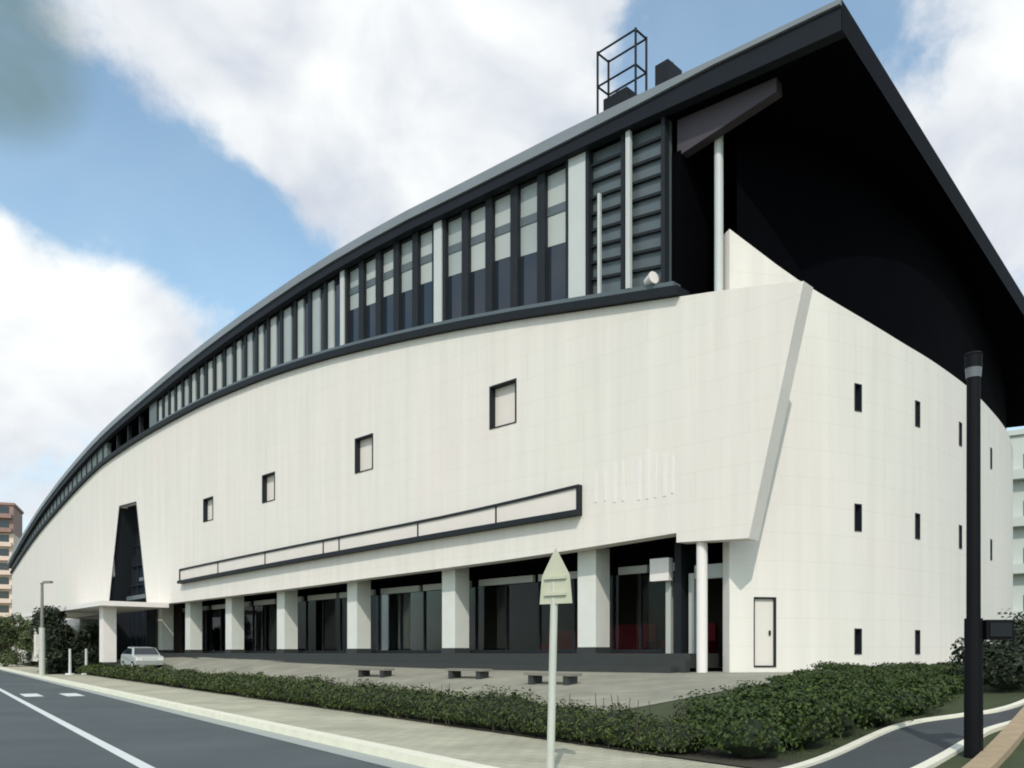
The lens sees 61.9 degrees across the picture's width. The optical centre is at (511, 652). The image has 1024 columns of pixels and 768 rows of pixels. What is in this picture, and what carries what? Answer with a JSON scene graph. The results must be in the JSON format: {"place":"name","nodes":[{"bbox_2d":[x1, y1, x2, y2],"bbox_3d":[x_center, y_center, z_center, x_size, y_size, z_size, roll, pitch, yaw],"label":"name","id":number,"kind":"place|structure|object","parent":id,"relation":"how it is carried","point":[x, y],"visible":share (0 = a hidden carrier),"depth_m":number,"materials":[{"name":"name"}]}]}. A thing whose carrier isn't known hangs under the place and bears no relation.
{"place":"outdoors","nodes":[
{"label":"outdoors","id":0,"kind":"place"},
{"bbox_2d":[0,670,389,767],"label":"road","id":1,"kind":"structure","parent":0,"point":[33,738],"depth_m":15.77,"materials":[{"name":"asphalt"}]},
{"bbox_2d":[20,693,83,696],"bbox_3d":[-17.458,1.595,32.395,1.900,0.001,3.100,0,0,-34],"label":"lane marking","id":2,"kind":"object","parent":1,"relation":"on","point":[65,694],"visible":1,"depth_m":32.68,"materials":[{"name":"paint"}]},
{"bbox_2d":[0,688,154,767],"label":"line","id":3,"kind":"object","parent":1,"relation":"on","point":[123,755],"depth_m":15.90,"materials":[{"name":"paint"}]},
{"bbox_2d":[0,669,425,767],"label":"road gutter","id":4,"kind":"object","parent":1,"relation":"on","point":[386,762],"depth_m":16.47,"materials":[{"name":"concrete"}]},
{"bbox_2d":[0,667,498,767],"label":"kerb","id":5,"kind":"structure","parent":1,"relation":"on","point":[419,758],"depth_m":15.65,"materials":[{"name":"concrete"}]},
{"bbox_2d":[0,662,749,767],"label":"sidewalk","id":6,"kind":"structure","parent":0,"point":[497,749],"depth_m":15.48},
{"bbox_2d":[39,581,52,674],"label":"street lamp","id":7,"kind":"object","parent":6,"relation":"on","point":[42,649],"visible":1,"depth_m":57.89,"materials":[{"name":"metal"}]},
{"bbox_2d":[540,548,571,767],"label":"road sign","id":8,"kind":"object","parent":6,"relation":"on","point":[555,587],"visible":1,"depth_m":10.46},
{"bbox_2d":[100,657,792,713],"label":"plaza","id":9,"kind":"structure","parent":0,"point":[645,689],"depth_m":26.41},
{"bbox_2d":[121,647,163,666],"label":"parked car","id":10,"kind":"object","parent":9,"relation":"on","point":[133,656],"visible":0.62,"depth_m":50.48,"materials":[{"name":"silver metal"}]},
{"bbox_2d":[355,668,394,677],"bbox_3d":[-5.300,0.772,33.000,1.900,0.360,0.500,0,0,45],"label":"bench","id":11,"kind":"object","parent":9,"relation":"on","point":[384,672],"visible":0.86,"depth_m":32.55,"materials":[{"name":"concrete"}]},
{"bbox_2d":[445,668,492,678],"bbox_3d":[-1.500,0.724,29.300,1.900,0.360,0.500,0,0,45],"label":"bench","id":12,"kind":"object","parent":9,"relation":"on","point":[453,673],"visible":0.86,"depth_m":29.10,"materials":[{"name":"concrete"}]},
{"bbox_2d":[524,672,581,684],"bbox_3d":[1.200,0.778,25.400,1.900,0.360,0.500,0,0,45],"label":"bench","id":13,"kind":"object","parent":9,"relation":"on","point":[568,678],"visible":0.83,"depth_m":24.98,"materials":[{"name":"concrete"}]},
{"bbox_2d":[0,0,1023,533],"label":"sky","id":14,"kind":"structure","parent":0,"point":[167,167],"materials":[{"name":"blue"}]},
{"bbox_2d":[19,657,1023,767],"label":"lawn","id":15,"kind":"structure","parent":0,"point":[993,698],"depth_m":14.70,"materials":[{"name":"green plant"}]},
{"bbox_2d":[12,619,35,664],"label":"broadleaf tree","id":16,"kind":"object","parent":15,"relation":"on","point":[28,656],"visible":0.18,"depth_m":92.55,"materials":[{"name":"green plant"}]},
{"bbox_2d":[13,621,38,664],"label":"broadleaf tree","id":17,"kind":"object","parent":15,"relation":"on","point":[26,639],"visible":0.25,"depth_m":90.94,"materials":[{"name":"green plant"}]},
{"bbox_2d":[59,623,105,673],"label":"broadleaf tree","id":18,"kind":"object","parent":15,"relation":"on","point":[88,635],"visible":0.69,"depth_m":59.94,"materials":[{"name":"green plant"}]},
{"bbox_2d":[74,672,800,767],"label":"soil strip","id":19,"kind":"object","parent":15,"relation":"on","point":[735,759],"visible":0.27,"depth_m":12.22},
{"bbox_2d":[74,661,716,753],"bbox_3d":[-14.732,1.053,37.665,1.482,0.993,62.218,0,0,-34],"label":"hedge","id":20,"kind":"object","parent":19,"relation":"on","point":[515,713],"visible":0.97,"depth_m":17.09,"materials":[{"name":"green plant"}]},
{"bbox_2d":[682,695,807,757],"bbox_3d":[3.268,1.056,11.916,1.697,0.960,1.550,0,0,0],"label":"shrub","id":21,"kind":"object","parent":19,"relation":"on","point":[743,733],"visible":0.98,"depth_m":11.63,"materials":[{"name":"green plant"}]},
{"bbox_2d":[7,0,1023,672],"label":"curved hall","id":22,"kind":"structure","parent":15,"relation":"on","point":[435,432],"depth_m":30.93,"materials":[{"name":"concrete"}]},
{"bbox_2d":[157,396,162,421],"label":"clerestory window","id":23,"kind":"structure","parent":22,"relation":"in","point":[159,402],"depth_m":57.54,"materials":[{"name":"glass"}]},
{"bbox_2d":[163,391,168,417],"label":"clerestory window","id":24,"kind":"structure","parent":22,"relation":"in","point":[165,397],"depth_m":56.69,"materials":[{"name":"glass"}]},
{"bbox_2d":[169,386,174,414],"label":"clerestory window","id":25,"kind":"structure","parent":22,"relation":"in","point":[171,392],"depth_m":55.86,"materials":[{"name":"glass"}]},
{"bbox_2d":[175,382,181,411],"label":"clerestory window","id":26,"kind":"structure","parent":22,"relation":"in","point":[178,388],"depth_m":55.06,"materials":[{"name":"glass"}]},
{"bbox_2d":[182,374,189,407],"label":"clerestory window","id":27,"kind":"structure","parent":22,"relation":"in","point":[185,383],"depth_m":54.05,"materials":[{"name":"glass"}]},
{"bbox_2d":[190,368,197,402],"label":"clerestory window","id":28,"kind":"structure","parent":22,"relation":"in","point":[193,376],"depth_m":53.08,"materials":[{"name":"glass"}]},
{"bbox_2d":[182,602,211,652],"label":"shop window","id":29,"kind":"structure","parent":22,"relation":"in","point":[206,607],"depth_m":57.34,"materials":[{"name":"black glass"}]},
{"bbox_2d":[198,362,205,398],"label":"clerestory window","id":30,"kind":"structure","parent":22,"relation":"in","point":[202,370],"depth_m":52.16,"materials":[{"name":"glass"}]},
{"bbox_2d":[203,496,212,521],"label":"window","id":31,"kind":"structure","parent":22,"relation":"in","point":[207,502],"depth_m":51.69,"materials":[{"name":"glass"}]},
{"bbox_2d":[206,356,213,394],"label":"clerestory window","id":32,"kind":"structure","parent":22,"relation":"in","point":[209,364],"depth_m":51.28,"materials":[{"name":"glass"}]},
{"bbox_2d":[214,349,223,390],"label":"clerestory window","id":33,"kind":"structure","parent":22,"relation":"in","point":[218,359],"depth_m":50.32,"materials":[{"name":"glass"}]},
{"bbox_2d":[224,342,233,386],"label":"clerestory window","id":34,"kind":"structure","parent":22,"relation":"in","point":[228,352],"depth_m":49.30,"materials":[{"name":"glass"}]},
{"bbox_2d":[210,597,253,652],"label":"shop window","id":35,"kind":"structure","parent":22,"relation":"in","point":[218,612],"depth_m":55.16,"materials":[{"name":"black glass"}]},
{"bbox_2d":[234,334,244,381],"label":"clerestory window","id":36,"kind":"structure","parent":22,"relation":"in","point":[239,346],"depth_m":48.33,"materials":[{"name":"glass"}]},
{"bbox_2d":[245,326,255,377],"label":"clerestory window","id":37,"kind":"structure","parent":22,"relation":"in","point":[250,338],"depth_m":47.33,"materials":[{"name":"glass"}]},
{"bbox_2d":[256,318,267,372],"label":"clerestory window","id":38,"kind":"structure","parent":22,"relation":"in","point":[261,330],"depth_m":46.29,"materials":[{"name":"glass"}]},
{"bbox_2d":[262,471,274,502],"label":"window","id":39,"kind":"structure","parent":22,"relation":"in","point":[268,480],"depth_m":45.94,"materials":[{"name":"glass"}]},
{"bbox_2d":[268,310,280,368],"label":"clerestory window","id":40,"kind":"structure","parent":22,"relation":"in","point":[274,323],"depth_m":45.28,"materials":[{"name":"glass"}]},
{"bbox_2d":[252,591,306,652],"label":"shop window","id":41,"kind":"structure","parent":22,"relation":"in","point":[264,610],"depth_m":50.37,"materials":[{"name":"black glass"}]},
{"bbox_2d":[281,301,294,363],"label":"clerestory window","id":42,"kind":"structure","parent":22,"relation":"in","point":[287,314],"depth_m":44.18,"materials":[{"name":"glass"}]},
{"bbox_2d":[295,292,308,358],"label":"clerestory window","id":43,"kind":"structure","parent":22,"relation":"in","point":[301,305],"depth_m":43.15,"materials":[{"name":"glass"}]},
{"bbox_2d":[309,282,324,354],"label":"clerestory window","id":44,"kind":"structure","parent":22,"relation":"in","point":[316,297],"depth_m":42.09,"materials":[{"name":"glass"}]},
{"bbox_2d":[325,275,339,349],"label":"clerestory window","id":45,"kind":"structure","parent":22,"relation":"in","point":[332,288],"depth_m":41.08,"materials":[{"name":"glass"}]},
{"bbox_2d":[306,582,378,652],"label":"shop window","id":46,"kind":"structure","parent":22,"relation":"in","point":[326,609],"depth_m":45.27,"materials":[{"name":"black glass"}]},
{"bbox_2d":[345,262,360,343],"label":"clerestory window","id":47,"kind":"structure","parent":22,"relation":"in","point":[353,275],"depth_m":39.91,"materials":[{"name":"glass"}]},
{"bbox_2d":[355,433,372,473],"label":"window","id":48,"kind":"structure","parent":22,"relation":"in","point":[364,444],"depth_m":39.33,"materials":[{"name":"glass"}]},
{"bbox_2d":[361,252,377,339],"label":"clerestory window","id":49,"kind":"structure","parent":22,"relation":"in","point":[369,267],"depth_m":38.98,"materials":[{"name":"glass"}]},
{"bbox_2d":[378,243,395,335],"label":"clerestory window","id":50,"kind":"structure","parent":22,"relation":"in","point":[386,258],"depth_m":37.97,"materials":[{"name":"glass"}]},
{"bbox_2d":[396,233,414,330],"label":"clerestory window","id":51,"kind":"structure","parent":22,"relation":"in","point":[405,250],"depth_m":37.03,"materials":[{"name":"glass"}]},
{"bbox_2d":[415,224,433,326],"bbox_3d":[-3.556,-15.720,35.889,0.280,4.245,1.340,0,0,-44],"label":"clerestory window","id":52,"kind":"structure","parent":22,"relation":"in","point":[424,240],"depth_m":36.09,"materials":[{"name":"glass"}]},
{"bbox_2d":[378,570,476,652],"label":"shop window","id":53,"kind":"structure","parent":22,"relation":"in","point":[427,583],"depth_m":40.43,"materials":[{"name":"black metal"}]},
{"bbox_2d":[442,210,464,320],"bbox_3d":[-2.266,-15.527,34.576,0.280,4.389,1.382,0,0,-45],"label":"clerestory window","id":54,"kind":"structure","parent":22,"relation":"in","point":[453,229],"depth_m":34.75,"materials":[{"name":"glass"}]},
{"bbox_2d":[465,199,488,315],"bbox_3d":[-1.294,-15.383,33.593,0.280,4.518,1.382,0,0,-45],"label":"clerestory window","id":55,"kind":"structure","parent":22,"relation":"in","point":[476,218],"depth_m":33.72,"materials":[{"name":"glass"}]},
{"bbox_2d":[489,187,513,311],"bbox_3d":[-0.321,-15.238,32.613,0.280,4.664,1.382,0,0,-45],"label":"clerestory window","id":56,"kind":"structure","parent":22,"relation":"in","point":[501,207],"depth_m":32.75,"materials":[{"name":"glass"}]},
{"bbox_2d":[489,378,516,429],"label":"window","id":57,"kind":"structure","parent":22,"relation":"in","point":[502,396],"depth_m":32.70,"materials":[{"name":"glass"}]},
{"bbox_2d":[514,174,540,306],"bbox_3d":[0.656,-15.088,31.636,1.382,4.825,0.280,0,0,45],"label":"clerestory window","id":58,"kind":"structure","parent":22,"relation":"in","point":[527,196],"depth_m":31.77,"materials":[{"name":"glass"}]},
{"bbox_2d":[475,552,613,652],"bbox_3d":[1.137,-1.877,34.234,0.353,3.755,7.578,0,0,-45],"label":"shop window","id":59,"kind":"structure","parent":22,"relation":"in","point":[531,572],"depth_m":34.86,"materials":[{"name":"black glass"}]},
{"bbox_2d":[541,161,567,302],"bbox_3d":[1.635,-14.937,30.660,1.382,4.996,0.280,0,0,45],"label":"clerestory window","id":60,"kind":"structure","parent":22,"relation":"in","point":[554,183],"depth_m":30.82,"materials":[{"name":"glass"}]},
{"bbox_2d":[603,86,633,110],"bbox_3d":[3.783,-18.535,29.365,1.000,1.270,0.800,0,0,45],"label":"rooftop unit","id":61,"kind":"object","parent":22,"relation":"on","point":[621,96],"visible":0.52,"depth_m":29.00,"materials":[{"name":"metal"}]},
{"bbox_2d":[596,27,647,114],"bbox_3d":[3.716,-19.163,28.941,1.680,2.874,0.680,0,0,45],"label":"roof gantry","id":62,"kind":"object","parent":22,"relation":"on","point":[635,30],"visible":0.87,"depth_m":28.77,"materials":[{"name":"metal"}]},
{"bbox_2d":[612,542,674,652],"bbox_3d":[5.088,-1.948,30.300,3.695,3.896,0.343,0,0,45],"label":"shop window","id":63,"kind":"structure","parent":22,"relation":"in","point":[635,561],"depth_m":30.69,"materials":[{"name":"black glass"}]},
{"bbox_2d":[644,271,658,285],"bbox_3d":[4.453,-11.945,27.510,0.395,0.558,0.398,0,0,-31],"label":"floodlight","id":64,"kind":"object","parent":22,"relation":"on","point":[652,277],"visible":0.97,"depth_m":27.38,"materials":[{"name":"metal"}]},
{"bbox_2d":[655,59,681,85],"bbox_3d":[5.104,-18.468,27.859,0.500,1.420,0.800,0,0,44],"label":"rooftop unit","id":65,"kind":"object","parent":22,"relation":"on","point":[666,69],"visible":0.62,"depth_m":27.57,"materials":[{"name":"metal"}]},
{"bbox_2d":[755,599,772,665],"bbox_3d":[7.915,-0.650,26.912,0.668,2.100,0.102,0,0,-12],"label":"door","id":66,"kind":"structure","parent":22,"relation":"in","point":[763,607],"depth_m":26.90,"materials":[{"name":"metal"}]},
{"bbox_2d":[854,628,861,653],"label":"slit window","id":67,"kind":"structure","parent":22,"relation":"in","point":[857,631],"depth_m":28.19,"materials":[{"name":"glass"}]},
{"bbox_2d":[854,503,861,531],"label":"slit window","id":68,"kind":"structure","parent":22,"relation":"in","point":[857,507],"depth_m":28.19,"materials":[{"name":"glass"}]},
{"bbox_2d":[854,383,861,411],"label":"slit window","id":69,"kind":"structure","parent":22,"relation":"in","point":[857,387],"depth_m":28.19,"materials":[{"name":"glass"}]},
{"bbox_2d":[915,630,919,653],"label":"slit window","id":70,"kind":"structure","parent":22,"relation":"in","point":[917,632],"depth_m":30.14,"materials":[{"name":"glass"}]},
{"bbox_2d":[915,513,919,538],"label":"slit window","id":71,"kind":"structure","parent":22,"relation":"in","point":[917,516],"depth_m":30.14,"materials":[{"name":"glass"}]},
{"bbox_2d":[915,400,919,426],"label":"slit window","id":72,"kind":"structure","parent":22,"relation":"in","point":[917,404],"depth_m":30.14,"materials":[{"name":"glass"}]},
{"bbox_2d":[669,685,753,744],"bbox_3d":[3.190,1.000,13.400,1.588,1.014,1.474,0,0,0],"label":"shrub","id":73,"kind":"object","parent":15,"relation":"on","point":[706,705],"visible":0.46,"depth_m":13.24,"materials":[{"name":"green plant"}]},
{"bbox_2d":[713,682,786,709],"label":"shrub","id":74,"kind":"object","parent":15,"relation":"on","point":[746,691],"visible":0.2,"depth_m":14.27,"materials":[{"name":"green plant"}]},
{"bbox_2d":[728,677,799,696],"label":"shrub","id":75,"kind":"object","parent":15,"relation":"on","point":[755,686],"visible":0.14,"depth_m":16.73,"materials":[{"name":"green plant"}]},
{"bbox_2d":[755,678,828,702],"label":"shrub","id":76,"kind":"object","parent":15,"relation":"on","point":[775,687],"visible":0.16,"depth_m":15.15,"materials":[{"name":"green plant"}]},
{"bbox_2d":[760,677,823,691],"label":"shrub","id":77,"kind":"object","parent":15,"relation":"on","point":[790,682],"visible":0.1,"depth_m":17.91,"materials":[{"name":"green plant"}]},
{"bbox_2d":[765,673,822,681],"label":"shrub","id":78,"kind":"object","parent":15,"relation":"on","point":[789,676],"visible":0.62,"depth_m":20.69,"materials":[{"name":"green plant"}]},
{"bbox_2d":[749,687,848,748],"bbox_3d":[4.207,0.999,12.705,1.534,0.972,1.610,0,0,0],"label":"shrub","id":79,"kind":"object","parent":15,"relation":"on","point":[809,712],"visible":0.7,"depth_m":12.35,"materials":[{"name":"green plant"}]},
{"bbox_2d":[792,668,833,675],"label":"shrub","id":80,"kind":"object","parent":15,"relation":"on","point":[816,671],"visible":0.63,"depth_m":22.03,"materials":[{"name":"green plant"}]},
{"bbox_2d":[792,678,853,696],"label":"shrub","id":81,"kind":"object","parent":15,"relation":"on","point":[831,682],"visible":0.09,"depth_m":16.00,"materials":[{"name":"green plant"}]},
{"bbox_2d":[784,679,876,735],"bbox_3d":[5.001,0.908,13.537,1.358,0.985,1.365,0,0,0],"label":"shrub","id":82,"kind":"object","parent":15,"relation":"on","point":[848,724],"visible":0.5,"depth_m":13.28,"materials":[{"name":"green plant"}]},
{"bbox_2d":[806,660,861,669],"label":"shrub","id":83,"kind":"object","parent":15,"relation":"on","point":[829,665],"visible":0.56,"depth_m":23.16,"materials":[{"name":"green plant"}]},
{"bbox_2d":[812,670,872,680],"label":"shrub","id":84,"kind":"object","parent":15,"relation":"on","point":[844,675],"visible":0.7,"depth_m":19.88,"materials":[{"name":"green plant"}]},
{"bbox_2d":[819,677,888,693],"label":"shrub","id":85,"kind":"object","parent":15,"relation":"on","point":[872,679],"visible":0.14,"depth_m":16.95,"materials":[{"name":"green plant"}]},
{"bbox_2d":[833,665,894,677],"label":"shrub","id":86,"kind":"object","parent":15,"relation":"on","point":[876,668],"visible":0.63,"depth_m":21.03,"materials":[{"name":"green plant"}]},
{"bbox_2d":[842,681,918,725],"bbox_3d":[5.995,0.885,14.370,1.388,0.812,1.433,0,0,-32],"label":"shrub","id":87,"kind":"object","parent":15,"relation":"on","point":[887,710],"visible":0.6,"depth_m":13.97,"materials":[{"name":"green plant"}]},
{"bbox_2d":[861,669,926,681],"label":"shrub","id":88,"kind":"object","parent":15,"relation":"on","point":[892,675],"visible":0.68,"depth_m":19.12,"materials":[{"name":"green plant"}]},
{"bbox_2d":[872,662,922,670],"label":"shrub","id":89,"kind":"object","parent":15,"relation":"on","point":[901,665],"visible":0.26,"depth_m":23.62,"materials":[{"name":"green plant"}]},
{"bbox_2d":[849,676,956,714],"bbox_3d":[6.909,0.793,15.220,1.686,0.740,1.646,0,0,0],"label":"shrub","id":90,"kind":"object","parent":15,"relation":"on","point":[920,693],"visible":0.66,"depth_m":14.89,"materials":[{"name":"green plant"}]},
{"bbox_2d":[884,668,944,677],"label":"shrub","id":91,"kind":"object","parent":15,"relation":"on","point":[927,673],"visible":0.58,"depth_m":20.00,"materials":[{"name":"green plant"}]},
{"bbox_2d":[887,682,959,700],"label":"shrub","id":92,"kind":"object","parent":15,"relation":"on","point":[941,689],"visible":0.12,"depth_m":16.06,"materials":[{"name":"green plant"}]},
{"bbox_2d":[905,661,959,671],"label":"shrub","id":93,"kind":"object","parent":15,"relation":"on","point":[930,667],"visible":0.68,"depth_m":21.36,"materials":[{"name":"green plant"}]},
{"bbox_2d":[890,675,983,691],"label":"shrub","id":94,"kind":"object","parent":15,"relation":"on","point":[951,682],"visible":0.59,"depth_m":17.11,"materials":[{"name":"green plant"}]},
{"bbox_2d":[964,351,982,758],"bbox_3d":[6.050,-1.253,11.200,0.230,5.354,0.230,0,0,0],"label":"pole lamp","id":95,"kind":"object","parent":15,"relation":"on","point":[973,683],"visible":0.88,"depth_m":11.13,"materials":[{"name":"metal"}]},
{"bbox_2d":[983,620,1013,639],"bbox_3d":[6.340,-0.300,11.190,0.360,0.260,0.240,0,0,0],"label":"junction box","id":96,"kind":"object","parent":95,"relation":"attached to","point":[998,629],"visible":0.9,"depth_m":11.09,"materials":[{"name":"black paint"}]},
{"bbox_2d":[945,637,1014,674],"bbox_3d":[10.409,0.145,18.603,1.784,1.162,1.557,0,0,44],"label":"dark shrub","id":97,"kind":"object","parent":15,"relation":"on","point":[959,657],"visible":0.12,"depth_m":18.74,"materials":[{"name":"green plant"}]},
{"bbox_2d":[959,640,1023,691],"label":"dark shrub","id":98,"kind":"object","parent":15,"relation":"on","point":[1003,668],"visible":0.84,"depth_m":16.61,"materials":[{"name":"green plant"}]},
{"bbox_2d":[962,707,1023,767],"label":"bed edging","id":99,"kind":"object","parent":15,"relation":"on","point":[1000,748],"visible":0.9,"depth_m":11.36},
{"bbox_2d":[997,608,1023,643],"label":"dark shrub","id":100,"kind":"object","parent":15,"relation":"on","point":[1020,628],"visible":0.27,"depth_m":19.45,"materials":[{"name":"green plant"}]},
{"bbox_2d":[1009,628,1023,652],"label":"dark shrub","id":101,"kind":"object","parent":15,"relation":"on","point":[1019,642],"visible":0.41,"depth_m":17.68,"materials":[{"name":"green plant"}]},
{"bbox_2d":[807,705,1023,767],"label":"path","id":102,"kind":"structure","parent":0,"point":[909,746],"depth_m":12.29,"materials":[{"name":"asphalt"}]},
{"bbox_2d":[782,699,1023,767],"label":"path edge","id":103,"kind":"object","parent":102,"relation":"on","point":[843,749],"visible":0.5,"depth_m":13.17,"materials":[{"name":"concrete"}]},
{"bbox_2d":[911,720,1010,767],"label":"path edge","id":104,"kind":"object","parent":102,"relation":"on","point":[945,755],"visible":0.56,"depth_m":11.41,"materials":[{"name":"concrete"}]},
{"label":"ground","id":105,"kind":"structure","parent":0,"visible":0},
{"bbox_2d":[0,502,23,647],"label":"apartment block","id":106,"kind":"structure","parent":105,"relation":"on","point":[11,524],"depth_m":178.59,"materials":[{"name":"concrete"}]},
{"bbox_2d":[0,612,27,666],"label":"broadleaf tree","id":107,"kind":"object","parent":105,"relation":"on","point":[10,656],"visible":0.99,"depth_m":91.57,"materials":[{"name":"green plant"}]},
{"bbox_2d":[29,604,74,666],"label":"broadleaf tree","id":108,"kind":"object","parent":105,"relation":"on","point":[53,615],"visible":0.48,"depth_m":59.91,"materials":[{"name":"green plant"}]},
{"bbox_2d":[38,623,82,673],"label":"broadleaf tree","id":109,"kind":"object","parent":105,"relation":"on","point":[56,649],"visible":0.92,"depth_m":59.20,"materials":[{"name":"green plant"}]},
{"bbox_2d":[1007,429,1023,625],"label":"grey building","id":110,"kind":"structure","parent":105,"relation":"on","point":[1017,438],"depth_m":81.97,"materials":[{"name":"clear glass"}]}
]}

